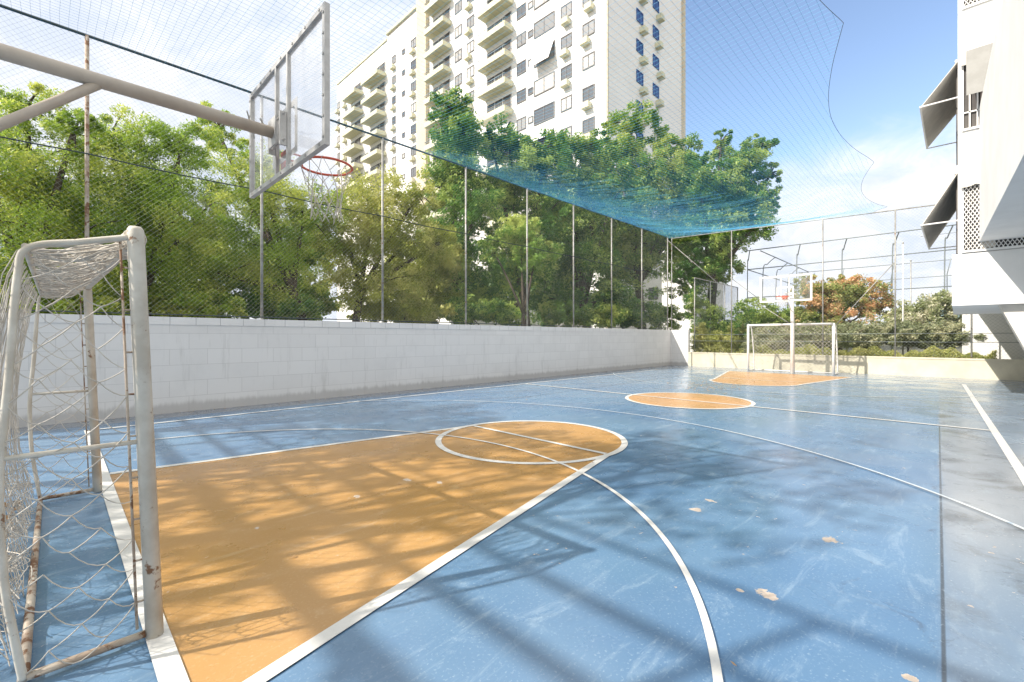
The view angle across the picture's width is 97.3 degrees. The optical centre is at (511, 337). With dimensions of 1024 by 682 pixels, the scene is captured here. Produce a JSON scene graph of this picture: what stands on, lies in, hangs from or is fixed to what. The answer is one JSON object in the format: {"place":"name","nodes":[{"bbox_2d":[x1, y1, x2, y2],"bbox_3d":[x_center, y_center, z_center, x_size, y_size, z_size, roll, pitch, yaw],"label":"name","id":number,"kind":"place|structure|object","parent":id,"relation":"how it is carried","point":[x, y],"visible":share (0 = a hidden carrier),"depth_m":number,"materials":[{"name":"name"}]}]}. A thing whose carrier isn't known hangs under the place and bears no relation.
{"place":"outdoors","nodes":[
{"label":"outdoors","id":0,"kind":"place"},
{"bbox_2d":[334,5,415,322],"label":"apartment block","id":1,"kind":"structure","parent":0,"point":[344,134],"depth_m":67.71,"materials":[{"name":"white concrete"}]},
{"bbox_2d":[411,166,415,176],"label":"window","id":2,"kind":"structure","parent":1,"relation":"in","point":[413,169],"depth_m":62.37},
{"bbox_2d":[411,145,415,155],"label":"window","id":3,"kind":"structure","parent":1,"relation":"in","point":[413,153],"depth_m":62.37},
{"bbox_2d":[411,123,415,133],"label":"window","id":4,"kind":"structure","parent":1,"relation":"in","point":[413,130],"depth_m":62.37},
{"bbox_2d":[411,102,415,112],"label":"window","id":5,"kind":"structure","parent":1,"relation":"in","point":[413,106],"depth_m":62.37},
{"bbox_2d":[411,81,415,90],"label":"window","id":6,"kind":"structure","parent":1,"relation":"in","point":[413,85],"depth_m":62.37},
{"bbox_2d":[411,58,415,69],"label":"window","id":7,"kind":"structure","parent":1,"relation":"in","point":[413,62],"depth_m":62.37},
{"bbox_2d":[411,37,415,47],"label":"window","id":8,"kind":"structure","parent":1,"relation":"in","point":[413,40],"depth_m":62.37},
{"bbox_2d":[0,0,957,333],"label":"sky","id":9,"kind":"structure","parent":0,"point":[891,55],"materials":[{"name":"blue"}]},
{"bbox_2d":[438,279,540,326],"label":"building","id":10,"kind":"structure","parent":0,"point":[441,320],"depth_m":35.23,"materials":[{"name":"white paint"}]},
{"bbox_2d":[0,365,1023,681],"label":"court floor","id":11,"kind":"structure","parent":0,"point":[806,565],"depth_m":3.19,"materials":[{"name":"blue paint"}]},
{"bbox_2d":[0,226,163,681],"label":"football goal","id":12,"kind":"object","parent":11,"relation":"on","point":[87,271],"visible":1,"depth_m":2.16,"materials":[{"name":"white paint"}]},
{"bbox_2d":[0,1,352,224],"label":"basketball hoop","id":13,"kind":"object","parent":11,"relation":"on","point":[276,130],"visible":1,"depth_m":3.41,"materials":[{"name":"metal"}]},
{"bbox_2d":[0,313,689,428],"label":"boundary wall","id":14,"kind":"structure","parent":11,"relation":"on","point":[197,364],"depth_m":10.44,"materials":[{"name":"concrete"}]},
{"bbox_2d":[0,4,667,329],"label":"court fence","id":15,"kind":"object","parent":14,"relation":"on","point":[87,153],"visible":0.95,"depth_m":10.59,"materials":[{"name":"metal"}]},
{"bbox_2d":[1,0,886,238],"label":"overhead net","id":16,"kind":"object","parent":15,"relation":"attached to","point":[663,221],"visible":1,"depth_m":10.00,"materials":[{"name":"fabric"}]},
{"bbox_2d":[110,421,621,681],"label":"court key","id":17,"kind":"object","parent":11,"relation":"on","point":[350,526],"visible":1,"depth_m":3.61,"materials":[{"name":"paint"}]},
{"bbox_2d":[158,429,722,681],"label":"goal area line","id":18,"kind":"object","parent":11,"relation":"on","point":[714,659],"visible":0.94,"depth_m":2.72,"materials":[{"name":"white paint"}]},
{"bbox_2d":[81,369,874,665],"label":"leaf litter","id":19,"kind":"object","parent":11,"relation":"on","point":[733,663],"visible":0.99,"depth_m":8.85,"materials":[{"name":"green plant"}]},
{"bbox_2d":[84,368,1023,681],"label":"court lines","id":20,"kind":"object","parent":11,"relation":"on","point":[166,658],"visible":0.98,"depth_m":3.26,"materials":[{"name":"white paint"}]},
{"bbox_2d":[347,369,1023,528],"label":"faded court lines","id":21,"kind":"object","parent":11,"relation":"on","point":[821,454],"visible":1,"depth_m":5.34,"materials":[{"name":"paint"}]},
{"bbox_2d":[629,393,750,408],"bbox_3d":[4.126,1.466,10.618,2.760,0.001,2.760,0,0,45],"label":"court centre circle","id":22,"kind":"object","parent":11,"relation":"on","point":[686,403],"visible":1,"depth_m":10.49,"materials":[{"name":"orange paint"}]},
{"bbox_2d":[655,374,754,393],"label":"fallen leaves","id":23,"kind":"object","parent":11,"relation":"on","point":[710,384],"visible":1,"depth_m":13.55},
{"bbox_2d":[712,371,848,385],"bbox_3d":[9.046,1.466,16.160,4.340,0.001,5.800,0,0,45],"label":"court key","id":24,"kind":"object","parent":11,"relation":"on","point":[758,378],"visible":0.92,"depth_m":16.12,"materials":[{"name":"orange paint"}]},
{"bbox_2d":[760,273,811,373],"bbox_3d":[10.677,-0.480,17.728,1.438,3.900,1.430,0,0,6],"label":"basketball hoop","id":25,"kind":"object","parent":11,"relation":"on","point":[790,296],"visible":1,"depth_m":18.15,"materials":[{"name":"metal"}]},
{"bbox_2d":[747,323,837,374],"bbox_3d":[11.647,0.443,18.810,3.156,2.039,0.923,0,0,45],"label":"football goal","id":26,"kind":"object","parent":11,"relation":"on","point":[834,334],"visible":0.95,"depth_m":18.72,"materials":[{"name":"metal"}]},
{"bbox_2d":[416,0,685,328],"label":"apartment tower","id":27,"kind":"structure","parent":0,"point":[655,50],"depth_m":47.03,"materials":[{"name":"white concrete"}]},
{"bbox_2d":[455,72,461,85],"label":"window","id":28,"kind":"structure","parent":27,"relation":"in","point":[457,80],"depth_m":54.96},
{"bbox_2d":[455,48,461,62],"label":"window","id":29,"kind":"structure","parent":27,"relation":"in","point":[459,51],"depth_m":54.96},
{"bbox_2d":[455,23,461,38],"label":"window","id":30,"kind":"structure","parent":27,"relation":"in","point":[457,33],"depth_m":54.96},
{"bbox_2d":[455,0,461,14],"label":"window","id":31,"kind":"structure","parent":27,"relation":"in","point":[457,7],"depth_m":54.96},
{"bbox_2d":[467,64,473,76],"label":"window","id":32,"kind":"structure","parent":27,"relation":"in","point":[471,71],"depth_m":53.29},
{"bbox_2d":[467,39,473,52],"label":"window","id":33,"kind":"structure","parent":27,"relation":"in","point":[469,47],"depth_m":53.33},
{"bbox_2d":[467,14,473,26],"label":"window","id":34,"kind":"structure","parent":27,"relation":"in","point":[470,23],"depth_m":53.27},
{"bbox_2d":[517,116,525,131],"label":"window","id":35,"kind":"structure","parent":27,"relation":"in","point":[519,121],"depth_m":47.48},
{"bbox_2d":[517,87,525,103],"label":"window","id":36,"kind":"structure","parent":27,"relation":"in","point":[519,95],"depth_m":47.48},
{"bbox_2d":[517,59,525,75],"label":"window","id":37,"kind":"structure","parent":27,"relation":"in","point":[523,65],"depth_m":47.48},
{"bbox_2d":[517,30,525,47],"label":"window","id":38,"kind":"structure","parent":27,"relation":"in","point":[519,38],"depth_m":47.48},
{"bbox_2d":[517,2,525,20],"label":"window","id":39,"kind":"structure","parent":27,"relation":"in","point":[522,9],"depth_m":47.48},
{"bbox_2d":[528,115,532,123],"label":"window","id":40,"kind":"structure","parent":27,"relation":"in","point":[531,117],"depth_m":46.61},
{"bbox_2d":[528,86,532,95],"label":"window","id":41,"kind":"structure","parent":27,"relation":"in","point":[530,89],"depth_m":46.57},
{"bbox_2d":[528,29,532,38],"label":"window","id":42,"kind":"structure","parent":27,"relation":"in","point":[530,32],"depth_m":46.61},
{"bbox_2d":[528,0,532,8],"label":"window","id":43,"kind":"structure","parent":27,"relation":"in","point":[530,4],"depth_m":46.61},
{"bbox_2d":[534,0,548,9],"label":"window","id":44,"kind":"structure","parent":27,"relation":"in","point":[536,2],"depth_m":45.83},
{"bbox_2d":[534,101,554,125],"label":"window","id":45,"kind":"structure","parent":27,"relation":"in","point":[550,108],"depth_m":45.26,"materials":[{"name":"glass"}]},
{"bbox_2d":[534,71,554,96],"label":"window","id":46,"kind":"structure","parent":27,"relation":"in","point":[550,77],"depth_m":45.26,"materials":[{"name":"glass"}]},
{"bbox_2d":[534,40,554,67],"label":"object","id":47,"kind":"structure","parent":27,"relation":"in","point":[551,55],"depth_m":44.71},
{"bbox_2d":[534,10,554,38],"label":"window","id":48,"kind":"structure","parent":27,"relation":"in","point":[546,28],"depth_m":45.26,"materials":[{"name":"glass"}]},
{"bbox_2d":[536,131,554,149],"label":"window","id":49,"kind":"structure","parent":27,"relation":"in","point":[542,138],"depth_m":45.45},
{"bbox_2d":[560,94,571,112],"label":"window","id":50,"kind":"structure","parent":27,"relation":"in","point":[568,97],"depth_m":43.32,"materials":[{"name":"glass"}]},
{"bbox_2d":[560,63,571,80],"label":"window","id":51,"kind":"structure","parent":27,"relation":"in","point":[565,69],"depth_m":43.32,"materials":[{"name":"glass"}]},
{"bbox_2d":[560,32,571,49],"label":"window","id":52,"kind":"structure","parent":27,"relation":"in","point":[568,38],"depth_m":43.32,"materials":[{"name":"glass"}]},
{"bbox_2d":[560,0,571,20],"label":"window","id":53,"kind":"structure","parent":27,"relation":"in","point":[564,9],"depth_m":43.32,"materials":[{"name":"glass"}]},
{"bbox_2d":[561,125,571,137],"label":"window","id":54,"kind":"structure","parent":27,"relation":"in","point":[569,129],"depth_m":43.06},
{"bbox_2d":[582,0,593,7],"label":"window","id":55,"kind":"structure","parent":27,"relation":"in","point":[583,1],"depth_m":41.84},
{"bbox_2d":[582,116,594,133],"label":"window","id":56,"kind":"structure","parent":27,"relation":"in","point":[584,122],"depth_m":41.48,"materials":[{"name":"glass"}]},
{"bbox_2d":[582,83,594,101],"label":"window","id":57,"kind":"structure","parent":27,"relation":"in","point":[587,93],"depth_m":41.48,"materials":[{"name":"glass"}]},
{"bbox_2d":[582,51,594,70],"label":"window","id":58,"kind":"structure","parent":27,"relation":"in","point":[585,60],"depth_m":41.48,"materials":[{"name":"glass"}]},
{"bbox_2d":[582,18,594,37],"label":"window","id":59,"kind":"structure","parent":27,"relation":"in","point":[591,25],"depth_m":41.46,"materials":[{"name":"glass"}]},
{"bbox_2d":[636,99,643,111],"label":"window","id":60,"kind":"structure","parent":27,"relation":"in","point":[642,107],"depth_m":44.14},
{"bbox_2d":[636,69,643,85],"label":"window","id":61,"kind":"structure","parent":27,"relation":"in","point":[640,75],"depth_m":44.14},
{"bbox_2d":[636,38,643,54],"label":"window","id":62,"kind":"structure","parent":27,"relation":"in","point":[639,48],"depth_m":44.14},
{"bbox_2d":[636,8,643,24],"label":"window","id":63,"kind":"structure","parent":27,"relation":"in","point":[639,14],"depth_m":44.14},
{"bbox_2d":[653,83,658,97],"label":"window","id":64,"kind":"structure","parent":27,"relation":"in","point":[656,94],"depth_m":46.49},
{"bbox_2d":[653,53,658,70],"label":"window","id":65,"kind":"structure","parent":27,"relation":"in","point":[655,63],"depth_m":46.47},
{"bbox_2d":[653,24,658,40],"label":"window","id":66,"kind":"structure","parent":27,"relation":"in","point":[656,32],"depth_m":46.47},
{"bbox_2d":[653,0,658,12],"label":"window","id":67,"kind":"structure","parent":27,"relation":"in","point":[655,5],"depth_m":46.63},
{"bbox_2d":[734,341,961,356],"bbox_3d":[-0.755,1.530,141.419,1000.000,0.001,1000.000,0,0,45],"label":"ground","id":68,"kind":"structure","parent":0,"point":[888,347],"depth_m":57.54,"materials":[{"name":"plant"}]},
{"bbox_2d":[0,281,128,315],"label":"shrub","id":69,"kind":"object","parent":68,"relation":"on","point":[107,298],"visible":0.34,"depth_m":10.28,"materials":[{"name":"green plant"}]},
{"bbox_2d":[1,182,147,314],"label":"background tree","id":70,"kind":"object","parent":68,"relation":"on","point":[84,228],"depth_m":13.56,"materials":[{"name":"green plant"}]},
{"bbox_2d":[0,81,161,310],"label":"feathery tree","id":71,"kind":"object","parent":68,"relation":"on","point":[32,156],"visible":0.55,"depth_m":10.13,"materials":[{"name":"green plant"}]},
{"bbox_2d":[38,102,252,315],"bbox_3d":[-10.208,-2.294,12.484,5.650,7.665,4.941,0,0,45],"label":"feathery tree","id":72,"kind":"object","parent":68,"relation":"on","point":[126,138],"visible":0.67,"depth_m":11.89,"materials":[{"name":"green plant"}]},
{"bbox_2d":[114,203,250,317],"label":"background tree","id":73,"kind":"object","parent":68,"relation":"on","point":[198,272],"visible":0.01,"depth_m":15.72,"materials":[{"name":"green plant"}]},
{"bbox_2d":[125,285,247,318],"bbox_3d":[-9.013,0.010,12.614,3.236,3.037,1.990,0,0,-11],"label":"shrub","id":74,"kind":"object","parent":68,"relation":"on","point":[200,305],"visible":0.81,"depth_m":12.27,"materials":[{"name":"green plant"}]},
{"bbox_2d":[175,100,352,319],"bbox_3d":[-8.100,-2.993,14.533,5.634,9.161,3.758,0,0,-4],"label":"feathery tree","id":75,"kind":"object","parent":68,"relation":"on","point":[281,263],"visible":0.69,"depth_m":14.15,"materials":[{"name":"green plant"}]},
{"bbox_2d":[231,286,325,320],"bbox_3d":[-7.480,-0.059,14.361,2.836,3.169,2.051,0,0,-6],"label":"shrub","id":76,"kind":"object","parent":68,"relation":"on","point":[293,311],"visible":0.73,"depth_m":14.08,"materials":[{"name":"green plant"}]},
{"bbox_2d":[223,220,339,320],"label":"background tree","id":77,"kind":"object","parent":68,"relation":"on","point":[326,301],"visible":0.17,"depth_m":17.65,"materials":[{"name":"green plant"}]},
{"bbox_2d":[306,165,459,321],"bbox_3d":[-4.497,-2.349,16.652,4.727,7.787,5.318,0,0,45],"label":"yellow green tree","id":78,"kind":"object","parent":68,"relation":"on","point":[408,251],"visible":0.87,"depth_m":16.09,"materials":[{"name":"green plant"}]},
{"bbox_2d":[345,297,440,323],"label":"shrub","id":79,"kind":"object","parent":68,"relation":"on","point":[371,307],"visible":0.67,"depth_m":17.11,"materials":[{"name":"green plant"}]},
{"bbox_2d":[379,228,464,323],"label":"background tree","id":80,"kind":"object","parent":68,"relation":"on","point":[437,299],"visible":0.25,"depth_m":20.46,"materials":[{"name":"green plant"}]},
{"bbox_2d":[407,85,518,323],"bbox_3d":[-2.389,-5.618,23.020,5.504,14.344,4.692,0,0,22],"label":"tall dark tree","id":81,"kind":"object","parent":68,"relation":"on","point":[454,203],"visible":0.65,"depth_m":22.24,"materials":[{"name":"green plant"}]},
{"bbox_2d":[438,293,525,325],"bbox_3d":[-1.322,-0.223,20.460,4.112,3.515,2.597,0,0,8],"label":"shrub","id":82,"kind":"object","parent":68,"relation":"on","point":[485,312],"visible":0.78,"depth_m":20.05,"materials":[{"name":"green plant"}]},
{"bbox_2d":[477,213,565,325],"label":"light tree","id":83,"kind":"object","parent":68,"relation":"on","point":[514,236],"visible":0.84,"depth_m":19.20,"materials":[{"name":"green plant"}]},
{"bbox_2d":[463,112,590,325],"bbox_3d":[0.784,-5.329,25.087,7.140,13.766,4.913,0,0,7],"label":"dark tree","id":84,"kind":"object","parent":68,"relation":"on","point":[509,141],"visible":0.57,"depth_m":24.27,"materials":[{"name":"green plant"}]},
{"bbox_2d":[510,225,610,326],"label":"background tree","id":85,"kind":"object","parent":68,"relation":"on","point":[547,291],"visible":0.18,"depth_m":29.02,"materials":[{"name":"green plant"}]},
{"bbox_2d":[537,298,627,327],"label":"shrub","id":86,"kind":"object","parent":68,"relation":"on","point":[580,320],"visible":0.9,"depth_m":24.58,"materials":[{"name":"green plant"}]},
{"bbox_2d":[528,124,659,327],"bbox_3d":[4.753,-5.457,27.018,7.712,14.042,5.696,0,0,-11],"label":"dark tree","id":87,"kind":"object","parent":68,"relation":"on","point":[616,229],"visible":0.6,"depth_m":26.28,"materials":[{"name":"green plant"}]},
{"bbox_2d":[592,227,664,328],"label":"background tree","id":88,"kind":"object","parent":68,"relation":"on","point":[645,295],"visible":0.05,"depth_m":33.06,"materials":[{"name":"green plant"}]},
{"bbox_2d":[613,300,684,329],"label":"shrub","id":89,"kind":"object","parent":68,"relation":"on","point":[653,317],"visible":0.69,"depth_m":27.42,"materials":[{"name":"green plant"}]},
{"bbox_2d":[595,99,713,328],"bbox_3d":[9.322,-6.925,29.748,9.456,16.942,6.740,0,0,9],"label":"broad tree","id":90,"kind":"object","parent":68,"relation":"on","point":[630,148],"visible":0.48,"depth_m":29.13,"materials":[{"name":"green plant"}]},
{"bbox_2d":[642,252,723,351],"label":"house","id":91,"kind":"structure","parent":68,"relation":"on","point":[660,283],"depth_m":42.15,"materials":[{"name":"white paint"}]},
{"bbox_2d":[649,287,657,299],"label":"window","id":92,"kind":"structure","parent":91,"relation":"in","point":[650,289],"depth_m":42.85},
{"bbox_2d":[658,127,782,329],"bbox_3d":[12.881,-5.679,27.929,7.172,14.508,5.536,0,0,22],"label":"broad tree","id":93,"kind":"object","parent":68,"relation":"on","point":[690,175],"visible":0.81,"depth_m":27.25,"materials":[{"name":"green plant"}]},
{"bbox_2d":[745,224,955,350],"bbox_3d":[25.712,-1.993,26.785,18.050,6.926,13.410,0,0,45],"label":"arched fence","id":94,"kind":"object","parent":68,"relation":"on","point":[892,279],"visible":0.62,"depth_m":26.82,"materials":[{"name":"grey metal"}]},
{"bbox_2d":[688,352,1023,380],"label":"planter wall","id":95,"kind":"structure","parent":68,"relation":"on","point":[993,369],"depth_m":17.78,"materials":[{"name":"beige paint"}]},
{"bbox_2d":[669,204,1023,357],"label":"court fence","id":96,"kind":"object","parent":95,"relation":"on","point":[895,282],"visible":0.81,"depth_m":19.03,"materials":[{"name":"grey metal"}]},
{"bbox_2d":[910,260,911,350],"bbox_3d":[26.551,-1.846,30.000,0.130,6.632,0.124,0,0,45],"label":"pole","id":97,"kind":"object","parent":68,"relation":"on","point":[911,286],"visible":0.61,"depth_m":29.98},
{"bbox_2d":[869,289,961,356],"bbox_3d":[20.028,-0.708,21.947,4.607,3.394,2.323,0,0,0],"label":"pale shrub","id":98,"kind":"object","parent":68,"relation":"on","point":[946,297],"visible":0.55,"depth_m":21.66,"materials":[{"name":"green plant"}]},
{"bbox_2d":[919,0,1023,358],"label":"white building","id":99,"kind":"structure","parent":68,"relation":"on","point":[978,91],"depth_m":10.49,"materials":[{"name":"paint"}]},
{"bbox_2d":[956,69,957,164],"bbox_3d":[11.998,-5.820,12.149,0.029,1.520,3.050,0,0,45],"label":"side window","id":100,"kind":"structure","parent":99,"relation":"in","point":[957,69],"depth_m":11.07,"materials":[{"name":"metal"}]},
{"bbox_2d":[956,179,957,253],"bbox_3d":[12.279,-2.980,12.433,0.029,1.800,3.850,0,0,45],"label":"side window","id":101,"kind":"structure","parent":99,"relation":"in","point":[957,179],"depth_m":11.07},
{"bbox_2d":[961,65,982,131],"bbox_3d":[11.333,-5.910,10.275,1.540,1.940,0.090,0,0,45],"label":"window","id":102,"kind":"structure","parent":99,"relation":"in","point":[970,104],"depth_m":10.73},
{"bbox_2d":[961,0,987,9],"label":"window","id":103,"kind":"structure","parent":99,"relation":"in","point":[965,4],"depth_m":10.71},
{"bbox_2d":[961,184,1023,252],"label":"window","id":104,"kind":"structure","parent":99,"relation":"in","point":[970,242],"depth_m":10.66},
{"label":"planting bed","id":105,"kind":"structure","parent":68,"relation":"on","visible":0},
{"bbox_2d":[682,285,736,341],"bbox_3d":[11.415,-1.000,25.514,3.616,4.012,2.402,0,0,6],"label":"dark shrub","id":106,"kind":"object","parent":105,"relation":"on","point":[718,317],"visible":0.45,"depth_m":25.15,"materials":[{"name":"green plant"}]},
{"bbox_2d":[694,277,737,351],"bbox_3d":[11.845,-1.093,25.911,0.066,4.125,6.560,0,0,45],"label":"garden fence","id":107,"kind":"object","parent":105,"relation":"on","point":[719,290],"visible":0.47,"depth_m":25.06,"materials":[{"name":"metal"}]},
{"bbox_2d":[690,321,754,352],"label":"leafy plant","id":108,"kind":"object","parent":105,"relation":"on","point":[702,340],"visible":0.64,"depth_m":23.71,"materials":[{"name":"green plant"}]},
{"bbox_2d":[720,296,800,348],"bbox_3d":[13.350,-0.593,24.111,2.748,3.164,4.405,0,0,90],"label":"dark shrub","id":109,"kind":"object","parent":105,"relation":"on","point":[757,315],"visible":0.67,"depth_m":23.58,"materials":[{"name":"green plant"}]},
{"bbox_2d":[761,305,826,346],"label":"leafy plant","id":110,"kind":"object","parent":105,"relation":"on","point":[812,317],"visible":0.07,"depth_m":23.33,"materials":[{"name":"green plant"}]},
{"bbox_2d":[741,320,861,354],"bbox_3d":[14.217,0.042,22.035,5.855,1.869,2.739,0,0,-7],"label":"shrub","id":111,"kind":"object","parent":105,"relation":"on","point":[803,336],"visible":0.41,"depth_m":21.69,"materials":[{"name":"green plant"}]},
{"bbox_2d":[786,273,893,354],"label":"orange tree","id":112,"kind":"object","parent":105,"relation":"on","point":[830,307],"visible":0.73,"depth_m":22.91,"materials":[{"name":"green plant"}]},
{"bbox_2d":[690,344,997,358],"bbox_3d":[13.584,0.617,20.113,11.062,0.682,1.285,0,0,45],"label":"ground cover","id":113,"kind":"object","parent":105,"relation":"on","point":[944,352],"visible":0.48,"depth_m":18.46,"materials":[{"name":"green plant"}]},
{"bbox_2d":[830,321,902,350],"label":"hedge bush","id":114,"kind":"object","parent":105,"relation":"on","point":[866,335],"visible":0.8,"depth_m":18.99,"materials":[{"name":"green plant"}]},
{"bbox_2d":[902,242,903,354],"bbox_3d":[16.919,-1.330,19.500,0.091,5.600,0.087,0,0,45],"label":"pole","id":115,"kind":"object","parent":105,"relation":"on","point":[902,287],"visible":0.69,"depth_m":19.49,"materials":[{"name":"metal"}]},
{"bbox_2d":[873,320,949,351],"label":"hedge bush","id":116,"kind":"object","parent":105,"relation":"on","point":[907,336],"visible":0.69,"depth_m":18.34,"materials":[{"name":"green plant"}]},
{"bbox_2d":[919,319,986,349],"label":"hedge bush","id":117,"kind":"object","parent":105,"relation":"on","point":[952,326],"visible":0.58,"depth_m":17.85,"materials":[{"name":"green plant"}]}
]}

